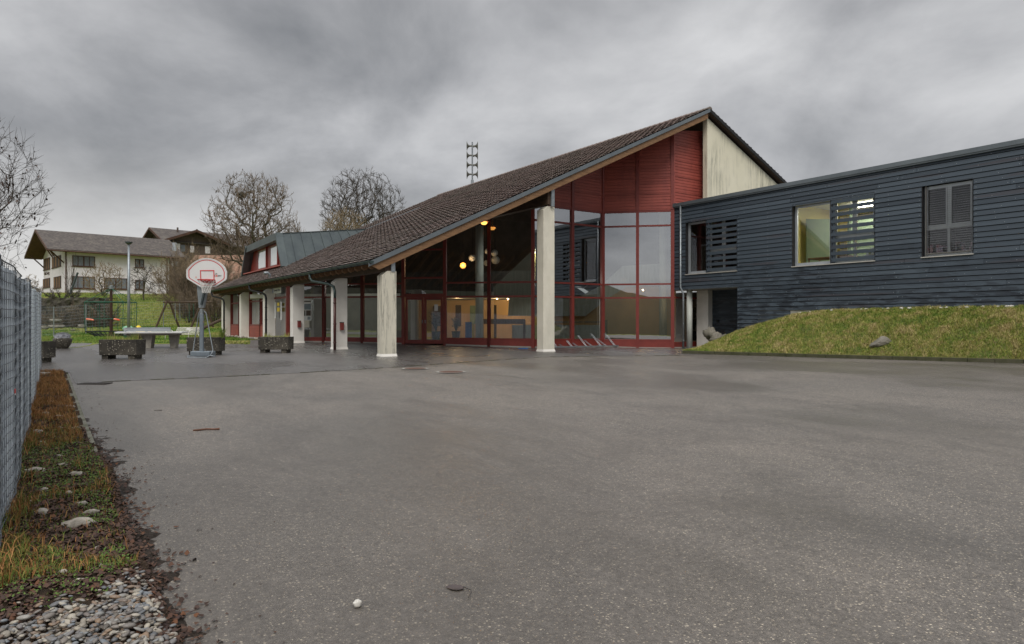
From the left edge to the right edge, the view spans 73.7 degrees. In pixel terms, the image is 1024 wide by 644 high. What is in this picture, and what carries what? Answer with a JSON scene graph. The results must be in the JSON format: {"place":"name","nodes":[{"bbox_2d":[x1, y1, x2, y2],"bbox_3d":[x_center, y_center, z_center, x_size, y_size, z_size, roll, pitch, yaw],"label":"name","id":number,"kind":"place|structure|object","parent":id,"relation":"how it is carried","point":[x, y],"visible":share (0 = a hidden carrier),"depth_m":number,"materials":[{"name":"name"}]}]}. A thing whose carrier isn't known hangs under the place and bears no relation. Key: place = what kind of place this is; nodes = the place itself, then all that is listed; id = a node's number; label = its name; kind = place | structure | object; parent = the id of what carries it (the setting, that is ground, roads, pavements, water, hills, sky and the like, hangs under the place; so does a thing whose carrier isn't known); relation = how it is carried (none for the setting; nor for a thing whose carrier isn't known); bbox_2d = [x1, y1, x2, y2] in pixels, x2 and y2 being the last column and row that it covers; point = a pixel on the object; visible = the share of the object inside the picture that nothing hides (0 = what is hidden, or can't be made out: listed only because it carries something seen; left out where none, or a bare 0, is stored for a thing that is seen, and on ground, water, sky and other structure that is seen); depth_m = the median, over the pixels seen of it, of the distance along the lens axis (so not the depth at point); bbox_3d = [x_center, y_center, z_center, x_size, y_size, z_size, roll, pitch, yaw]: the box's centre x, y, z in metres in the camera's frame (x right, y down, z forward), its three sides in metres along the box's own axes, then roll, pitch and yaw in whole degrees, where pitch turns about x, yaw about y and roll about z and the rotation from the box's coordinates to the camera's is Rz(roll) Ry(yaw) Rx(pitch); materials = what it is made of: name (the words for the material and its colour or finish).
{"place":"outdoors","nodes":[
{"label":"outdoors","id":0,"kind":"place"},
{"bbox_2d":[0,371,184,643],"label":"planting bed soil","id":1,"kind":"structure","parent":0,"point":[44,591],"depth_m":4.80,"materials":[{"name":"brown soil"}]},
{"bbox_2d":[0,254,41,553],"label":"fence","id":2,"kind":"object","parent":1,"relation":"on","point":[20,333],"visible":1,"depth_m":5.93,"materials":[{"name":"metal"}]},
{"bbox_2d":[0,423,136,614],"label":"weeds","id":3,"kind":"object","parent":1,"relation":"on","point":[93,503],"visible":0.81,"depth_m":5.60,"materials":[{"name":"green plant"}]},
{"bbox_2d":[0,367,140,587],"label":"dry grass","id":4,"kind":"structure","parent":1,"relation":"on","point":[56,376],"depth_m":5.75,"materials":[{"name":"green plant"}]},
{"bbox_2d":[61,517,96,527],"bbox_3d":[-3.225,1.503,5.070,0.251,0.097,0.190,-2,1,3],"label":"cobble","id":5,"kind":"object","parent":1,"relation":"on","point":[76,522],"visible":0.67,"depth_m":5.02,"materials":[{"name":"stone"}]},
{"bbox_2d":[0,567,176,643],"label":"pebbles","id":6,"kind":"object","parent":1,"relation":"on","point":[110,618],"visible":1,"depth_m":3.46,"materials":[{"name":"grey gravel"}]},
{"bbox_2d":[41,292,250,347],"bbox_3d":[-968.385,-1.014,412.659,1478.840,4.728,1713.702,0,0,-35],"label":"lawn","id":7,"kind":"structure","parent":0,"point":[149,311],"depth_m":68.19,"materials":[{"name":"green plant"}]},
{"bbox_2d":[26,274,43,292],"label":"bare tree","id":8,"kind":"object","parent":7,"relation":"on","point":[40,289],"visible":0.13,"depth_m":100.31,"materials":[{"name":"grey plant"}]},
{"bbox_2d":[41,304,71,325],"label":"bare shrub","id":9,"kind":"object","parent":7,"relation":"on","point":[63,314],"visible":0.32,"depth_m":59.32,"materials":[{"name":"brown plant"}]},
{"bbox_2d":[42,302,83,327],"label":"bare shrub","id":10,"kind":"object","parent":7,"relation":"on","point":[72,319],"visible":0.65,"depth_m":58.48,"materials":[{"name":"brown plant"}]},
{"bbox_2d":[62,254,78,295],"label":"bare shrub","id":11,"kind":"object","parent":7,"relation":"on","point":[73,275],"visible":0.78,"depth_m":65.89,"materials":[{"name":"plant"}]},
{"bbox_2d":[41,297,116,327],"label":"retaining wall","id":12,"kind":"structure","parent":7,"relation":"on","point":[62,303],"depth_m":60.02,"materials":[{"name":"stone"}]},
{"bbox_2d":[44,286,81,297],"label":"bare shrub","id":13,"kind":"object","parent":12,"relation":"on","point":[77,295],"visible":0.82,"depth_m":61.83,"materials":[{"name":"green plant"}]},
{"bbox_2d":[70,300,108,327],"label":"bare shrub","id":14,"kind":"object","parent":7,"relation":"on","point":[76,313],"visible":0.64,"depth_m":58.83,"materials":[{"name":"brown plant"}]},
{"bbox_2d":[76,300,122,326],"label":"bare shrub","id":15,"kind":"object","parent":7,"relation":"on","point":[107,316],"visible":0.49,"depth_m":59.65,"materials":[{"name":"brown plant"}]},
{"bbox_2d":[80,262,125,295],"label":"fruit tree","id":16,"kind":"object","parent":7,"relation":"on","point":[108,279],"visible":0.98,"depth_m":72.87,"materials":[{"name":"brown plant"}]},
{"bbox_2d":[24,229,186,293],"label":"farmhouse","id":17,"kind":"object","parent":7,"relation":"on","point":[53,250],"visible":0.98,"depth_m":89.49,"materials":[{"name":"white paint"}]},
{"bbox_2d":[42,278,49,288],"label":"window","id":18,"kind":"structure","parent":17,"relation":"in","point":[46,282],"depth_m":92.69,"materials":[{"name":"brown wood"}]},
{"bbox_2d":[43,257,49,270],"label":"window","id":19,"kind":"structure","parent":17,"relation":"in","point":[46,262],"depth_m":92.64,"materials":[{"name":"brown wood"}]},
{"bbox_2d":[51,255,60,268],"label":"window","id":20,"kind":"structure","parent":17,"relation":"in","point":[56,263],"depth_m":88.25,"materials":[{"name":"brown wood"}]},
{"bbox_2d":[53,276,60,288],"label":"window","id":21,"kind":"structure","parent":17,"relation":"in","point":[57,280],"depth_m":87.84,"materials":[{"name":"brown wood"}]},
{"bbox_2d":[71,255,94,267],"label":"window","id":22,"kind":"structure","parent":17,"relation":"in","point":[84,261],"depth_m":86.38,"materials":[{"name":"grey wood"}]},
{"bbox_2d":[72,276,95,289],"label":"window","id":23,"kind":"structure","parent":17,"relation":"in","point":[79,285],"depth_m":86.38,"materials":[{"name":"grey wood"}]},
{"bbox_2d":[104,278,126,289],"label":"window","id":24,"kind":"structure","parent":17,"relation":"in","point":[124,281],"depth_m":89.16,"materials":[{"name":"grey wood"}]},
{"bbox_2d":[134,259,143,267],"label":"window","id":25,"kind":"structure","parent":17,"relation":"in","point":[141,261],"depth_m":90.87,"materials":[{"name":"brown wood"}]},
{"bbox_2d":[84,285,136,336],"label":"climbing net","id":26,"kind":"object","parent":7,"relation":"on","point":[110,318],"visible":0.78,"depth_m":44.91,"materials":[{"name":"metal"}]},
{"bbox_2d":[42,302,207,335],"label":"wire fence","id":27,"kind":"object","parent":7,"relation":"on","point":[86,323],"visible":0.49,"depth_m":48.14,"materials":[{"name":"metal"}]},
{"bbox_2d":[125,241,132,338],"bbox_3d":[-20.210,-1.609,36.000,0.380,5.277,0.380,0,0,-35],"label":"street lamp","id":28,"kind":"object","parent":7,"relation":"on","point":[128,243],"visible":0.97,"depth_m":35.95,"materials":[{"name":"metal"}]},
{"bbox_2d":[126,263,162,299],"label":"fruit tree","id":29,"kind":"object","parent":7,"relation":"on","point":[139,278],"visible":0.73,"depth_m":74.80,"materials":[{"name":"brown plant"}]},
{"bbox_2d":[148,245,197,308],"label":"bare shrub","id":30,"kind":"object","parent":7,"relation":"on","point":[162,282],"visible":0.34,"depth_m":69.20,"materials":[{"name":"brown plant"}]},
{"bbox_2d":[133,250,213,318],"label":"bare shrub","id":31,"kind":"object","parent":7,"relation":"on","point":[183,285],"visible":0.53,"depth_m":64.98,"materials":[{"name":"brown plant"}]},
{"bbox_2d":[165,327,198,339],"bbox_3d":[-17.822,0.651,37.013,1.715,0.720,0.705,0,0,0],"label":"bench","id":32,"kind":"object","parent":7,"relation":"on","point":[188,329],"visible":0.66,"depth_m":37.26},
{"bbox_2d":[155,300,213,327],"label":"swing set","id":33,"kind":"object","parent":7,"relation":"on","point":[174,313],"visible":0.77,"depth_m":56.96,"materials":[{"name":"metal"}]},
{"bbox_2d":[172,292,203,322],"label":"bare shrub","id":34,"kind":"object","parent":7,"relation":"on","point":[183,307],"visible":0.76,"depth_m":60.73,"materials":[{"name":"brown plant"}]},
{"bbox_2d":[160,242,229,290],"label":"bare shrub","id":35,"kind":"object","parent":7,"relation":"on","point":[189,249],"visible":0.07,"depth_m":71.76,"materials":[{"name":"brown plant"}]},
{"bbox_2d":[174,281,222,321],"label":"bare shrub","id":36,"kind":"object","parent":7,"relation":"on","point":[189,294],"visible":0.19,"depth_m":63.08,"materials":[{"name":"brown plant"}]},
{"bbox_2d":[142,227,259,292],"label":"chalet","id":37,"kind":"object","parent":7,"relation":"on","point":[182,239],"visible":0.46,"depth_m":104.56,"materials":[{"name":"brown wood"}]},
{"bbox_2d":[198,288,222,321],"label":"bare shrub","id":38,"kind":"object","parent":7,"relation":"on","point":[211,307],"visible":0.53,"depth_m":59.55,"materials":[{"name":"brown plant"}]},
{"bbox_2d":[181,244,240,303],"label":"bare shrub","id":39,"kind":"object","parent":7,"relation":"on","point":[205,256],"visible":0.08,"depth_m":69.59,"materials":[{"name":"brown plant"}]},
{"bbox_2d":[180,255,243,298],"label":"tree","id":40,"kind":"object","parent":7,"relation":"on","point":[237,266],"depth_m":75.61,"materials":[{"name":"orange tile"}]},
{"bbox_2d":[188,255,242,319],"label":"bare shrub","id":41,"kind":"object","parent":7,"relation":"on","point":[228,280],"visible":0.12,"depth_m":63.74,"materials":[{"name":"brown plant"}]},
{"bbox_2d":[200,169,306,265],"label":"bare tree","id":42,"kind":"object","parent":7,"relation":"on","point":[249,237],"visible":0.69,"depth_m":66.94,"materials":[{"name":"brown plant"}]},
{"bbox_2d":[318,207,368,230],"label":"bare tree","id":43,"kind":"object","parent":7,"relation":"on","point":[341,224],"visible":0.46,"depth_m":75.25,"materials":[{"name":"brown plant"}]},
{"bbox_2d":[318,167,404,229],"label":"bare tree","id":44,"kind":"object","parent":7,"relation":"on","point":[356,202],"visible":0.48,"depth_m":83.69,"materials":[{"name":"brown plant"}]},
{"bbox_2d":[41,338,704,383],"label":"forecourt paving","id":45,"kind":"structure","parent":0,"point":[84,363],"depth_m":22.50,"materials":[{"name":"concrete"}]},
{"bbox_2d":[41,336,55,362],"bbox_3d":[-14.099,0.795,20.023,1.100,0.812,0.550,0,0,0],"label":"planter","id":46,"kind":"object","parent":45,"relation":"on","point":[48,350],"visible":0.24,"depth_m":19.97,"materials":[{"name":"concrete"}]},
{"bbox_2d":[52,332,72,348],"bbox_3d":[-17.438,0.707,26.480,0.664,0.642,0.660,0,0,-35],"label":"flower pot","id":47,"kind":"object","parent":45,"relation":"on","point":[63,340],"visible":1,"depth_m":26.29,"materials":[{"name":"concrete"}]},
{"bbox_2d":[99,333,145,358],"bbox_3d":[-12.382,0.735,21.709,1.200,0.915,0.556,0,0,1],"label":"planter","id":48,"kind":"object","parent":45,"relation":"on","point":[131,348],"visible":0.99,"depth_m":21.44,"materials":[{"name":"concrete"}]},
{"bbox_2d":[114,327,188,347],"bbox_3d":[-14.685,0.641,27.647,2.852,0.844,1.493,0,0,-11],"label":"tennis table","id":49,"kind":"object","parent":45,"relation":"on","point":[149,336],"visible":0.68,"depth_m":27.39,"materials":[{"name":"concrete"}]},
{"bbox_2d":[186,333,224,354],"bbox_3d":[-10.761,0.751,24.016,1.130,0.839,0.550,0,0,0],"label":"planter","id":50,"kind":"object","parent":45,"relation":"on","point":[218,342],"visible":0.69,"depth_m":23.75,"materials":[{"name":"concrete"}]},
{"bbox_2d":[186,258,226,357],"bbox_3d":[-10.185,-0.465,22.661,1.358,3.299,0.930,0,0,37],"label":"basketball stand","id":51,"kind":"object","parent":45,"relation":"on","point":[203,274],"visible":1,"depth_m":22.59,"materials":[{"name":"grey metal"}]},
{"bbox_2d":[258,332,293,352],"bbox_3d":[-8.806,0.760,25.486,1.150,0.818,0.550,0,0,3],"label":"planter","id":52,"kind":"object","parent":45,"relation":"on","point":[267,344],"visible":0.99,"depth_m":25.23,"materials":[{"name":"concrete"}]},
{"bbox_2d":[554,333,618,347],"bbox_3d":[3.363,0.876,33.197,4.293,0.663,0.500,0,0,-28],"label":"bicycle rack","id":53,"kind":"object","parent":45,"relation":"on","point":[600,345],"visible":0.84,"depth_m":33.27,"materials":[{"name":"metal"}]},
{"bbox_2d":[0,0,1023,293],"label":"sky","id":54,"kind":"structure","parent":0,"point":[135,111],"materials":[{"name":"grey"}]},
{"bbox_2d":[68,354,1023,643],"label":"asphalt yard","id":55,"kind":"structure","parent":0,"point":[606,500],"depth_m":6.17,"materials":[{"name":"grey asphalt"}]},
{"bbox_2d":[66,374,97,451],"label":"kerb","id":56,"kind":"structure","parent":55,"relation":"on","point":[88,431],"depth_m":10.22,"materials":[{"name":"concrete"}]},
{"bbox_2d":[78,382,112,384],"bbox_3d":[-9.003,1.334,14.739,0.600,0.036,0.280,0,0,-3],"label":"drain grate","id":57,"kind":"object","parent":55,"relation":"on","point":[97,383],"visible":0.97,"depth_m":14.61,"materials":[{"name":"metal"}]},
{"bbox_2d":[0,370,234,643],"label":"fallen leaves","id":58,"kind":"object","parent":55,"relation":"on","point":[110,578],"visible":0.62,"depth_m":4.72,"materials":[{"name":"brown plant"}]},
{"bbox_2d":[85,418,206,637],"bbox_3d":[-3.098,1.573,5.637,0.680,0.294,11.200,0,0,-35],"label":"mud edge","id":59,"kind":"object","parent":55,"relation":"on","point":[147,535],"visible":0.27,"depth_m":4.92,"materials":[{"name":"brown soil"}]},
{"bbox_2d":[105,355,675,381],"bbox_3d":[-1.885,1.276,20.863,18.379,0.101,1.951,0,0,-35],"label":"seam moss","id":60,"kind":"object","parent":55,"relation":"on","point":[415,365],"visible":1,"depth_m":20.25,"materials":[{"name":"green plant"}]},
{"bbox_2d":[446,584,471,597],"bbox_3d":[-0.301,1.605,4.108,0.088,0.020,0.237,0,0,-42],"label":"dead leaf","id":61,"kind":"object","parent":55,"relation":"on","point":[455,586],"visible":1,"depth_m":4.15,"materials":[{"name":"plant"}]},
{"bbox_2d":[72,382,854,641],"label":"leaf litter","id":62,"kind":"object","parent":55,"relation":"on","point":[176,504],"visible":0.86,"depth_m":5.83,"materials":[{"name":"brown plant"}]},
{"bbox_2d":[682,350,1023,363],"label":"mound kerb","id":63,"kind":"structure","parent":55,"relation":"on","point":[984,360],"depth_m":22.26,"materials":[{"name":"concrete"}]},
{"bbox_2d":[682,304,1023,358],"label":"grass mound","id":64,"kind":"object","parent":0,"point":[890,347],"depth_m":22.23,"materials":[{"name":"green plant"}]},
{"bbox_2d":[708,332,725,341],"bbox_3d":[9.267,0.802,30.622,0.804,0.746,1.106,0,0,25],"label":"boulder","id":65,"kind":"object","parent":64,"relation":"on","point":[715,335],"visible":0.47,"depth_m":30.44,"materials":[{"name":"stone"}]},
{"bbox_2d":[703,327,715,339],"bbox_3d":[8.937,0.553,30.921,0.628,0.700,0.703,-8,-4,3],"label":"boulder","id":66,"kind":"object","parent":65,"relation":"on","point":[708,332],"visible":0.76,"depth_m":30.77,"materials":[{"name":"stone"}]},
{"bbox_2d":[869,336,891,347],"bbox_3d":[12.157,0.666,22.497,0.735,0.420,0.443,0,0,-7],"label":"boulder","id":67,"kind":"object","parent":64,"relation":"on","point":[881,341],"visible":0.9,"depth_m":22.33,"materials":[{"name":"stone"}]},
{"bbox_3d":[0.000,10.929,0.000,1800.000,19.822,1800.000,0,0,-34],"label":"ground","id":68,"kind":"structure","parent":0,"visible":0},
{"bbox_2d":[0,123,53,269],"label":"bare tree","id":69,"kind":"object","parent":68,"relation":"on","point":[12,197],"visible":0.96,"depth_m":18.65,"materials":[{"name":"brown plant"}]},
{"bbox_2d":[211,107,786,356],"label":"community hall","id":70,"kind":"structure","parent":68,"relation":"on","point":[596,221],"depth_m":35.95,"materials":[{"name":"tile"}]},
{"bbox_2d":[230,293,239,335],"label":"window","id":71,"kind":"structure","parent":70,"relation":"in","point":[234,327],"depth_m":44.72,"materials":[{"name":"red paint"}]},
{"bbox_2d":[238,292,255,330],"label":"window","id":72,"kind":"structure","parent":70,"relation":"in","point":[253,303],"depth_m":42.27,"materials":[{"name":"red paint"}]},
{"bbox_2d":[249,290,263,338],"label":"window","id":73,"kind":"structure","parent":70,"relation":"in","point":[254,331],"depth_m":40.42,"materials":[{"name":"red paint"}]},
{"bbox_2d":[259,293,280,336],"bbox_3d":[-13.599,-0.594,38.343,0.520,3.212,2.567,0,0,-34],"label":"window","id":74,"kind":"structure","parent":70,"relation":"in","point":[278,322],"depth_m":37.95,"materials":[{"name":"red paint"}]},
{"bbox_2d":[274,302,281,319],"bbox_3d":[-12.337,-0.575,35.993,0.011,0.950,1.340,0,0,-35],"label":"notice","id":75,"kind":"object","parent":70,"relation":"attached to","point":[279,309],"visible":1,"depth_m":35.90,"materials":[{"name":"white paper"}]},
{"bbox_2d":[274,286,289,336],"bbox_3d":[-12.204,-0.590,36.017,0.185,3.220,2.650,0,0,-34],"label":"window","id":76,"kind":"structure","parent":70,"relation":"in","point":[287,296],"depth_m":34.93,"materials":[{"name":"red paint"}]},
{"bbox_2d":[304,299,310,319],"bbox_3d":[-10.126,-0.607,33.645,0.506,1.065,0.007,0,0,11],"label":"poster","id":77,"kind":"object","parent":70,"relation":"attached to","point":[307,309],"visible":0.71,"depth_m":33.63,"materials":[{"name":"white paper"}]},
{"bbox_2d":[303,281,325,341],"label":"window","id":78,"kind":"structure","parent":70,"relation":"in","point":[307,339],"depth_m":33.58,"materials":[{"name":"red paint"}]},
{"bbox_2d":[324,275,364,342],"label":"window","id":79,"kind":"structure","parent":70,"relation":"in","point":[360,339],"depth_m":33.18,"materials":[{"name":"red paint"}]},
{"bbox_2d":[363,258,405,343],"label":"window","id":80,"kind":"structure","parent":70,"relation":"in","point":[399,340],"depth_m":32.79,"materials":[{"name":"red paint"}]},
{"bbox_2d":[405,297,423,343],"bbox_3d":[-4.673,-0.074,32.735,0.921,2.221,0.120,0,0,11],"label":"door","id":81,"kind":"structure","parent":70,"relation":"in","point":[407,341],"depth_m":32.73,"materials":[{"name":"red paint"}]},
{"bbox_2d":[405,248,442,296],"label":"window","id":82,"kind":"structure","parent":70,"relation":"in","point":[406,295],"depth_m":32.60,"materials":[{"name":"red paint"}]},
{"bbox_2d":[424,297,442,343],"bbox_3d":[-3.747,-0.074,32.563,0.921,2.221,0.120,0,0,11],"label":"door","id":83,"kind":"structure","parent":70,"relation":"in","point":[426,341],"depth_m":32.55,"materials":[{"name":"red paint"}]},
{"bbox_2d":[428,312,439,339],"bbox_3d":[-4.066,0.217,36.343,0.962,1.566,0.806,0,0,-35],"label":"potted plant","id":84,"kind":"object","parent":70,"relation":"on","point":[435,334],"visible":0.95,"depth_m":36.27,"materials":[{"name":"grey plant"}]},
{"bbox_2d":[451,317,462,337],"bbox_3d":[-3.055,0.343,37.189,0.832,1.314,0.723,0,0,11],"label":"potted plant","id":85,"kind":"object","parent":70,"relation":"on","point":[456,333],"visible":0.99,"depth_m":37.09,"materials":[{"name":"grey plant"}]},
{"bbox_2d":[455,305,460,325],"bbox_3d":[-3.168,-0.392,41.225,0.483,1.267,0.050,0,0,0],"label":"inner door","id":86,"kind":"structure","parent":70,"relation":"in","point":[457,307],"depth_m":41.20,"materials":[{"name":"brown wood"}]},
{"bbox_2d":[443,219,490,346],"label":"window","id":87,"kind":"structure","parent":70,"relation":"in","point":[446,341],"depth_m":32.21,"materials":[{"name":"red paint"}]},
{"bbox_2d":[465,322,474,337],"bbox_3d":[-2.255,0.500,36.600,0.540,1.000,0.300,0,0,0],"label":"display stand","id":88,"kind":"object","parent":70,"relation":"on","point":[469,329],"visible":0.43,"depth_m":36.56,"materials":[{"name":"blue plastic"}]},
{"bbox_2d":[467,142,477,183],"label":"siren mast","id":89,"kind":"object","parent":70,"relation":"on","point":[472,164],"visible":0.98,"depth_m":52.12,"materials":[{"name":"metal"}]},
{"bbox_2d":[470,306,474,323],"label":"inner window","id":90,"kind":"structure","parent":70,"relation":"in","point":[472,308],"depth_m":41.00,"materials":[{"name":"green glass"}]},
{"bbox_2d":[491,218,497,256],"bbox_3d":[-1.014,-5.645,39.550,0.406,3.700,0.406,0,0,-35],"label":"pendant lamp","id":91,"kind":"object","parent":70,"relation":"hanging from","point":[494,252],"visible":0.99,"depth_m":39.49,"materials":[{"name":"white glass"}]},
{"bbox_2d":[491,218,499,263],"bbox_3d":[-0.964,-5.491,39.900,0.497,4.232,0.497,0,0,-35],"label":"pendant lamp","id":92,"kind":"object","parent":70,"relation":"hanging from","point":[495,260],"visible":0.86,"depth_m":39.79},
{"bbox_2d":[490,209,534,347],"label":"window","id":93,"kind":"structure","parent":70,"relation":"in","point":[494,342],"depth_m":31.67,"materials":[{"name":"red paint"}]},
{"bbox_2d":[535,205,573,347],"bbox_3d":[2.006,-2.124,32.412,2.350,6.792,0.185,0,0,-34],"label":"window","id":94,"kind":"structure","parent":70,"relation":"in","point":[563,342],"depth_m":32.94,"materials":[{"name":"red paint"}]},
{"bbox_2d":[574,208,604,345],"bbox_3d":[3.782,-2.115,33.633,1.981,6.809,0.185,0,0,-34],"label":"window","id":95,"kind":"structure","parent":70,"relation":"in","point":[578,342],"depth_m":34.04,"materials":[{"name":"red paint"}]},
{"bbox_2d":[604,210,638,347],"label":"window","id":96,"kind":"structure","parent":70,"relation":"in","point":[632,343],"depth_m":33.82,"materials":[{"name":"red paint"}]},
{"bbox_2d":[639,209,673,347],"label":"window","id":97,"kind":"structure","parent":70,"relation":"in","point":[643,343],"depth_m":33.53,"materials":[{"name":"red paint"}]},
{"bbox_2d":[674,297,696,347],"bbox_3d":[8.800,-0.235,34.186,2.112,3.170,0.211,0,0,-35],"label":"window","id":98,"kind":"structure","parent":70,"relation":"in","point":[694,343],"depth_m":33.87,"materials":[{"name":"red paint"}]},
{"bbox_2d":[684,304,696,340],"bbox_3d":[9.851,-0.041,37.049,1.002,2.082,0.872,0,0,25],"label":"potted plant","id":99,"kind":"object","parent":70,"relation":"on","point":[694,335],"visible":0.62,"depth_m":36.90,"materials":[{"name":"plant"}]},
{"bbox_2d":[672,138,1023,347],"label":"school wing","id":100,"kind":"structure","parent":68,"relation":"on","point":[943,229],"depth_m":26.19,"materials":[{"name":"wood"}]},
{"bbox_2d":[685,220,706,274],"bbox_3d":[8.799,-3.540,32.426,0.298,2.558,1.271,0,0,-34],"label":"window","id":101,"kind":"structure","parent":100,"relation":"in","point":[688,225],"depth_m":32.88,"materials":[{"name":"metal"}]},
{"bbox_2d":[706,215,736,273],"bbox_3d":[9.645,-3.540,31.194,0.298,2.558,1.707,0,0,-34],"label":"window shutter","id":102,"kind":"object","parent":100,"relation":"in","point":[723,249],"depth_m":31.19,"materials":[{"name":"wood"}]},
{"bbox_2d":[791,199,831,266],"bbox_3d":[12.134,-3.550,27.573,0.298,2.578,1.711,0,0,-34],"label":"window","id":103,"kind":"structure","parent":100,"relation":"in","point":[795,263],"depth_m":28.19,"materials":[{"name":"metal"}]},
{"bbox_2d":[831,192,874,263],"bbox_3d":[13.107,-3.550,26.157,0.298,2.578,1.719,0,0,-34],"label":"window shutter","id":104,"kind":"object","parent":100,"relation":"in","point":[854,235],"depth_m":26.13,"materials":[{"name":"wood"}]},
{"bbox_2d":[920,178,973,257],"bbox_3d":[14.975,-3.526,23.440,0.298,2.549,1.654,0,0,-34],"label":"window","id":105,"kind":"structure","parent":100,"relation":"in","point":[949,225],"depth_m":23.50,"materials":[{"name":"metal"}]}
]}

